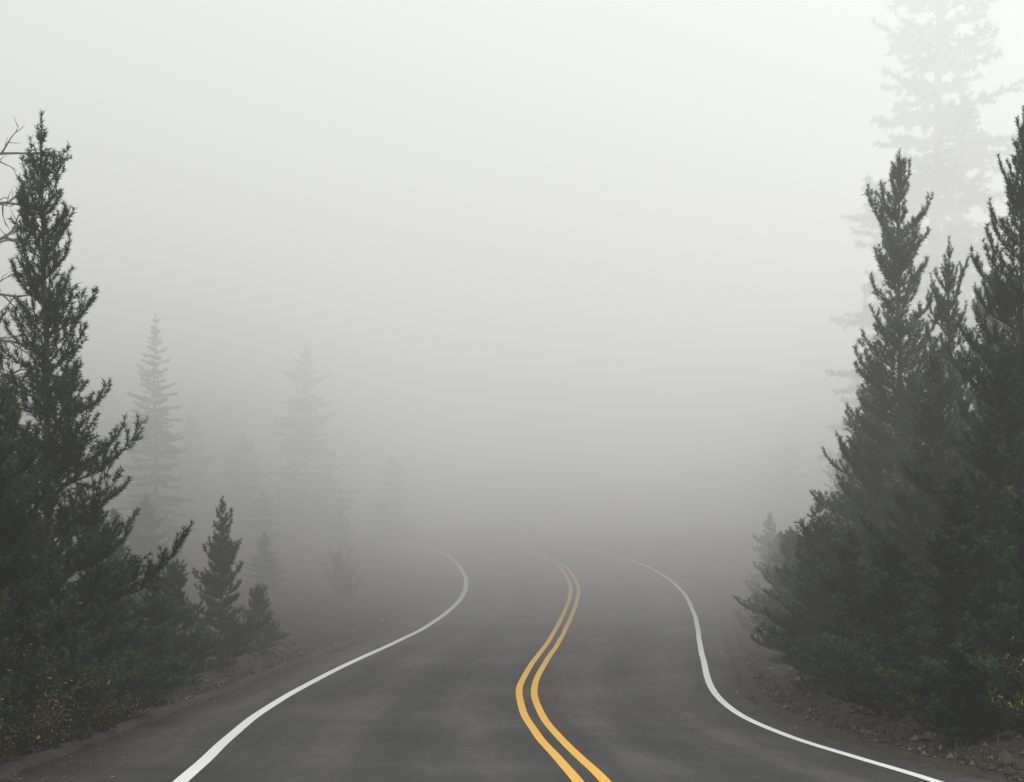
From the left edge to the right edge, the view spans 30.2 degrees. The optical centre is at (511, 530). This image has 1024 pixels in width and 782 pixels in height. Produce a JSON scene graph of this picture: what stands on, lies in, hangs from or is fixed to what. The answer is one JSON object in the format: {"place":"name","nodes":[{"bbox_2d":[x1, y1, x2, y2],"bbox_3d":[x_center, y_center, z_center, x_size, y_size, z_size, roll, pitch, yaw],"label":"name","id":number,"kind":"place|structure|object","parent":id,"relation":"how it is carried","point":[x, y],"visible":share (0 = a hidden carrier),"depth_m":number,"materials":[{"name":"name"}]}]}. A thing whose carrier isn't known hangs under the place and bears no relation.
{"place":"outdoors","nodes":[
{"label":"outdoors","id":0,"kind":"place"},
{"bbox_2d":[0,534,993,781],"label":"road","id":1,"kind":"structure","parent":0,"point":[625,694],"depth_m":30.03,"materials":[{"name":"grey asphalt"}]},
{"bbox_2d":[173,543,467,781],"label":"white edge line","id":2,"kind":"object","parent":1,"relation":"on","point":[202,762],"visible":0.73,"depth_m":30.36,"materials":[{"name":"paint"}]},
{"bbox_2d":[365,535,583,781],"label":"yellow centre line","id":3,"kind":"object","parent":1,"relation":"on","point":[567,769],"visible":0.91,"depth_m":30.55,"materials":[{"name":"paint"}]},
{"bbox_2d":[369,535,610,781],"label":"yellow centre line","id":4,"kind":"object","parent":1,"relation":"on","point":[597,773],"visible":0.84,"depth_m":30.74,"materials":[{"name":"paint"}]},
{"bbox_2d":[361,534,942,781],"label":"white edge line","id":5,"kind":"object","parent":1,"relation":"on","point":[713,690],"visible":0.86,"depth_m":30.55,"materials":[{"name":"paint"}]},
{"bbox_2d":[0,501,1023,781],"bbox_3d":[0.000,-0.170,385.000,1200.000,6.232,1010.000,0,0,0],"label":"ground","id":6,"kind":"structure","parent":0,"point":[296,595],"depth_m":65.55,"materials":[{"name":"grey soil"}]},
{"bbox_2d":[0,657,49,760],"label":"shrub","id":7,"kind":"object","parent":6,"relation":"on","point":[8,734],"visible":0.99,"depth_m":19.08,"materials":[{"name":"green plant"}]},
{"bbox_2d":[3,676,76,754],"bbox_3d":[-5.518,2.149,21.587,1.046,0.975,1.264,0,0,37],"label":"shrub","id":8,"kind":"object","parent":6,"relation":"on","point":[27,741],"visible":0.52,"depth_m":21.61,"materials":[{"name":"green plant"}]},
{"bbox_2d":[0,115,89,497],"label":"dead tree","id":9,"kind":"object","parent":6,"relation":"on","point":[5,237],"visible":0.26,"depth_m":29.96,"materials":[{"name":"grey wood"}]},
{"bbox_2d":[0,306,106,745],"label":"pine tree","id":10,"kind":"object","parent":6,"relation":"on","point":[15,570],"visible":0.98,"depth_m":19.99,"materials":[{"name":"green plant"}]},
{"bbox_2d":[0,377,111,661],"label":"pine tree","id":11,"kind":"object","parent":6,"relation":"on","point":[98,638],"visible":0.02,"depth_m":26.46,"materials":[{"name":"green plant"}]},
{"bbox_2d":[0,591,115,761],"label":"shrub","id":12,"kind":"object","parent":6,"relation":"on","point":[53,701],"visible":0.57,"depth_m":20.38,"materials":[{"name":"green plant"}]},
{"bbox_2d":[6,635,117,747],"bbox_3d":[-5.384,1.951,22.491,1.732,1.380,1.164,0,0,39],"label":"shrub","id":13,"kind":"object","parent":6,"relation":"on","point":[57,687],"visible":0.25,"depth_m":22.55,"materials":[{"name":"green plant"}]},
{"bbox_2d":[4,562,145,746],"bbox_3d":[-5.560,1.618,23.031,1.690,2.519,1.668,0,0,-44],"label":"pine tree","id":14,"kind":"object","parent":6,"relation":"on","point":[67,638],"visible":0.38,"depth_m":22.91,"materials":[{"name":"green plant"}]},
{"bbox_2d":[0,108,194,733],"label":"pine tree","id":15,"kind":"object","parent":6,"relation":"on","point":[51,315],"visible":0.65,"depth_m":23.76,"materials":[{"name":"green plant"}]},
{"bbox_2d":[68,669,137,733],"bbox_3d":[-5.515,2.278,24.868,1.264,0.975,1.046,0,0,35],"label":"shrub","id":16,"kind":"object","parent":6,"relation":"on","point":[105,723],"visible":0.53,"depth_m":24.74,"materials":[{"name":"green plant"}]},
{"bbox_2d":[65,508,151,610],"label":"pine tree","id":17,"kind":"object","parent":6,"relation":"on","point":[114,512],"visible":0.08,"depth_m":45.94,"materials":[{"name":"green plant"}]},
{"bbox_2d":[96,667,163,721],"bbox_3d":[-5.592,2.366,27.022,0.942,0.877,1.138,0,0,27],"label":"shrub","id":18,"kind":"object","parent":6,"relation":"on","point":[122,700],"visible":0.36,"depth_m":26.98,"materials":[{"name":"green plant"}]},
{"bbox_2d":[61,510,207,710],"bbox_3d":[-6.016,1.208,27.675,3.239,3.201,2.426,0,0,-18],"label":"pine tree","id":19,"kind":"object","parent":6,"relation":"on","point":[115,626],"visible":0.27,"depth_m":27.50,"materials":[{"name":"green plant"}]},
{"bbox_2d":[94,544,174,651],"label":"pine tree","id":20,"kind":"object","parent":6,"relation":"on","point":[121,553],"visible":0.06,"depth_m":35.96,"materials":[{"name":"green plant"}]},
{"bbox_2d":[122,492,172,581],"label":"pine tree","id":21,"kind":"object","parent":6,"relation":"on","point":[142,522],"visible":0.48,"depth_m":56.84,"materials":[{"name":"green plant"}]},
{"bbox_2d":[114,401,189,534],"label":"fir tree","id":22,"kind":"object","parent":6,"relation":"on","point":[145,489],"visible":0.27,"depth_m":79.83,"materials":[{"name":"grey plant"}]},
{"bbox_2d":[114,312,197,557],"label":"fir tree","id":23,"kind":"object","parent":6,"relation":"on","point":[168,450],"visible":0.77,"depth_m":66.84,"materials":[{"name":"grey plant"}]},
{"bbox_2d":[120,560,191,708],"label":"pine tree","id":24,"kind":"object","parent":6,"relation":"on","point":[153,610],"visible":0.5,"depth_m":29.94,"materials":[{"name":"green plant"}]},
{"bbox_2d":[124,558,232,686],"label":"pine tree","id":25,"kind":"object","parent":6,"relation":"on","point":[183,642],"visible":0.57,"depth_m":32.86,"materials":[{"name":"green plant"}]},
{"bbox_2d":[0,545,444,779],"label":"road shoulder","id":26,"kind":"structure","parent":6,"relation":"on","point":[15,767],"depth_m":31.14},
{"bbox_2d":[177,496,272,669],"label":"pine tree","id":27,"kind":"object","parent":6,"relation":"on","point":[222,557],"visible":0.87,"depth_m":35.90,"materials":[{"name":"green plant"}]},
{"bbox_2d":[205,431,272,535],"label":"fir tree","id":28,"kind":"object","parent":6,"relation":"on","point":[235,487],"visible":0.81,"depth_m":85.78,"materials":[{"name":"grey plant"}]},
{"bbox_2d":[227,584,291,656],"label":"pine tree","id":29,"kind":"object","parent":6,"relation":"on","point":[267,633],"visible":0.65,"depth_m":39.43,"materials":[{"name":"green plant"}]},
{"bbox_2d":[235,490,289,552],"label":"fir tree","id":30,"kind":"object","parent":6,"relation":"on","point":[255,523],"visible":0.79,"depth_m":72.85,"materials":[{"name":"grey plant"}]},
{"bbox_2d":[240,532,287,588],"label":"pine tree","id":31,"kind":"object","parent":6,"relation":"on","point":[264,555],"visible":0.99,"depth_m":56.87,"materials":[{"name":"grey plant"}]},
{"bbox_2d":[247,342,360,539],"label":"fir tree","id":32,"kind":"object","parent":6,"relation":"on","point":[302,426],"visible":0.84,"depth_m":84.67,"materials":[{"name":"grey plant"}]},
{"bbox_2d":[298,466,351,543],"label":"fir tree","id":33,"kind":"object","parent":6,"relation":"on","point":[322,538],"visible":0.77,"depth_m":81.89,"materials":[{"name":"grey plant"}]},
{"bbox_2d":[322,510,356,553],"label":"fir tree","id":34,"kind":"object","parent":6,"relation":"on","point":[345,545],"visible":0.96,"depth_m":74.93,"materials":[{"name":"grey plant"}]},
{"bbox_2d":[318,544,361,589],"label":"shrub","id":35,"kind":"object","parent":6,"relation":"on","point":[340,567],"visible":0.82,"depth_m":58.83,"materials":[{"name":"grey plant"}]},
{"bbox_2d":[325,569,362,599],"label":"shrub","id":36,"kind":"object","parent":6,"relation":"on","point":[347,588],"visible":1,"depth_m":56.84,"materials":[{"name":"grey plant"}]},
{"bbox_2d":[358,498,401,545],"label":"fir tree","id":37,"kind":"object","parent":6,"relation":"on","point":[380,536],"visible":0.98,"depth_m":84.86,"materials":[{"name":"grey plant"}]},
{"bbox_2d":[364,453,419,546],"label":"fir tree","id":38,"kind":"object","parent":6,"relation":"on","point":[393,503],"visible":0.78,"depth_m":92.83,"materials":[{"name":"grey plant"}]},
{"bbox_2d":[9,377,816,531],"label":"distant forest","id":39,"kind":"object","parent":6,"relation":"on","point":[787,511],"visible":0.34,"depth_m":100.59,"materials":[{"name":"grey plant"}]},
{"bbox_2d":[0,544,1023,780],"bbox_3d":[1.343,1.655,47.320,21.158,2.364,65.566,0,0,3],"label":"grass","id":40,"kind":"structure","parent":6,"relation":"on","point":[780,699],"depth_m":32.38,"materials":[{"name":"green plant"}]},
{"bbox_2d":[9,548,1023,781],"bbox_3d":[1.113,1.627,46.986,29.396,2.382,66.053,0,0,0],"label":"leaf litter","id":41,"kind":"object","parent":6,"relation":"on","point":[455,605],"visible":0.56,"depth_m":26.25,"materials":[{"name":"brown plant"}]},
{"bbox_2d":[731,603,766,634],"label":"shrub","id":42,"kind":"object","parent":6,"relation":"on","point":[750,624],"visible":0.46,"depth_m":47.07,"materials":[{"name":"grey plant"}]},
{"bbox_2d":[743,513,783,594],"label":"pine tree","id":43,"kind":"object","parent":6,"relation":"on","point":[763,540],"visible":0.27,"depth_m":56.96,"materials":[{"name":"green plant"}]},
{"bbox_2d":[731,529,805,643],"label":"pine tree","id":44,"kind":"object","parent":6,"relation":"on","point":[789,546],"visible":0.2,"depth_m":39.47,"materials":[{"name":"green plant"}]},
{"bbox_2d":[747,529,796,615],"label":"pine tree","id":45,"kind":"object","parent":6,"relation":"on","point":[774,545],"visible":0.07,"depth_m":49.98,"materials":[{"name":"green plant"}]},
{"bbox_2d":[749,525,813,629],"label":"pine tree","id":46,"kind":"object","parent":6,"relation":"on","point":[777,561],"visible":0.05,"depth_m":43.88,"materials":[{"name":"green plant"}]},
{"bbox_2d":[749,501,833,666],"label":"pine tree","id":47,"kind":"object","parent":6,"relation":"on","point":[802,550],"visible":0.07,"depth_m":35.42,"materials":[{"name":"green plant"}]},
{"bbox_2d":[753,516,872,690],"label":"pine tree","id":48,"kind":"object","parent":6,"relation":"on","point":[807,626],"visible":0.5,"depth_m":31.77,"materials":[{"name":"green plant"}]},
{"bbox_2d":[809,449,851,523],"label":"fir tree","id":49,"kind":"object","parent":6,"relation":"on","point":[833,474],"visible":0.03,"depth_m":60.02,"materials":[{"name":"grey plant"}]},
{"bbox_2d":[760,361,910,643],"bbox_3d":[6.582,-0.289,34.252,4.719,5.826,3.183,0,0,45],"label":"pine tree","id":50,"kind":"object","parent":6,"relation":"on","point":[823,502],"visible":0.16,"depth_m":34.40,"materials":[{"name":"green plant"}]},
{"bbox_2d":[789,525,891,697],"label":"pine tree","id":51,"kind":"object","parent":6,"relation":"on","point":[852,579],"visible":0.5,"depth_m":28.87,"materials":[{"name":"green plant"}]},
{"bbox_2d":[824,455,861,525],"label":"pine tree","id":52,"kind":"object","parent":6,"relation":"on","point":[842,474],"visible":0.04,"depth_m":46.95,"materials":[{"name":"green plant"}]},
{"bbox_2d":[841,440,889,637],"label":"pine tree","id":53,"kind":"object","parent":6,"relation":"on","point":[861,487],"depth_m":38.06,"materials":[{"name":"green plant"}]},
{"bbox_2d":[782,148,986,652],"bbox_3d":[6.623,-1.881,32.140,4.604,9.307,3.448,0,0,33],"label":"pine tree","id":54,"kind":"object","parent":6,"relation":"on","point":[896,265],"visible":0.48,"depth_m":31.93,"materials":[{"name":"green plant"}]},
{"bbox_2d":[819,534,957,721],"bbox_3d":[5.143,1.478,26.026,2.093,2.860,2.066,0,0,18],"label":"pine tree","id":55,"kind":"object","parent":6,"relation":"on","point":[893,593],"visible":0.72,"depth_m":25.88,"materials":[{"name":"green plant"}]},
{"bbox_2d":[884,659,941,722],"bbox_3d":[5.383,2.109,24.653,0.942,0.877,1.138,0,0,-11],"label":"shrub","id":56,"kind":"object","parent":6,"relation":"on","point":[913,714],"visible":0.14,"depth_m":24.57,"materials":[{"name":"green plant"}]},
{"bbox_2d":[809,0,1023,517],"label":"fir tree","id":57,"kind":"object","parent":6,"relation":"on","point":[969,152],"visible":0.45,"depth_m":70.09,"materials":[{"name":"grey plant"}]},
{"bbox_2d":[857,348,986,672],"bbox_3d":[6.405,-0.115,28.961,2.494,5.386,3.331,0,0,1],"label":"pine tree","id":58,"kind":"object","parent":6,"relation":"on","point":[938,423],"visible":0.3,"depth_m":28.81,"materials":[{"name":"green plant"}]},
{"bbox_2d":[898,334,969,519],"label":"pine tree","id":59,"kind":"object","parent":6,"relation":"on","point":[952,385],"visible":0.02,"depth_m":41.92,"materials":[{"name":"green plant"}]},
{"bbox_2d":[891,234,994,652],"bbox_3d":[6.963,-1.080,30.026,1.919,7.289,2.733,0,0,12],"label":"pine tree","id":60,"kind":"object","parent":6,"relation":"on","point":[944,308],"visible":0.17,"depth_m":29.99,"materials":[{"name":"green plant"}]},
{"bbox_2d":[868,467,1023,730],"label":"pine tree","id":61,"kind":"object","parent":6,"relation":"on","point":[962,560],"visible":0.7,"depth_m":23.40,"materials":[{"name":"green plant"}]},
{"bbox_2d":[898,335,1023,708],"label":"pine tree","id":62,"kind":"object","parent":6,"relation":"on","point":[995,455],"visible":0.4,"depth_m":24.85,"materials":[{"name":"green plant"}]},
{"bbox_2d":[899,105,1023,675],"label":"pine tree","id":63,"kind":"object","parent":6,"relation":"on","point":[1008,302],"visible":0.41,"depth_m":25.88,"materials":[{"name":"green plant"}]},
{"bbox_2d":[924,630,1010,747],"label":"pine tree","id":64,"kind":"object","parent":6,"relation":"on","point":[968,705],"visible":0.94,"depth_m":21.72,"materials":[{"name":"green plant"}]},
{"bbox_2d":[927,270,1019,516],"bbox_3d":[8.941,-1.200,34.984,3.447,7.442,4.602,0,0,30],"label":"pine tree","id":65,"kind":"object","parent":6,"relation":"on","point":[988,324],"visible":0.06,"depth_m":35.02,"materials":[{"name":"green plant"}]},
{"bbox_2d":[951,484,1023,733],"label":"pine tree","id":66,"kind":"object","parent":6,"relation":"on","point":[992,665],"visible":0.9,"depth_m":21.37,"materials":[{"name":"green plant"}]},
{"bbox_2d":[955,319,1020,574],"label":"pine tree","id":67,"kind":"object","parent":6,"relation":"on","point":[997,381],"visible":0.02,"depth_m":30.08,"materials":[{"name":"green plant"}]},
{"bbox_2d":[987,631,1023,722],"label":"shrub","id":68,"kind":"object","parent":6,"relation":"on","point":[1018,673],"visible":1,"depth_m":19.86,"materials":[{"name":"green plant"}]},
{"bbox_2d":[0,0,1023,524],"label":"sky","id":69,"kind":"structure","parent":0,"point":[539,257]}
]}

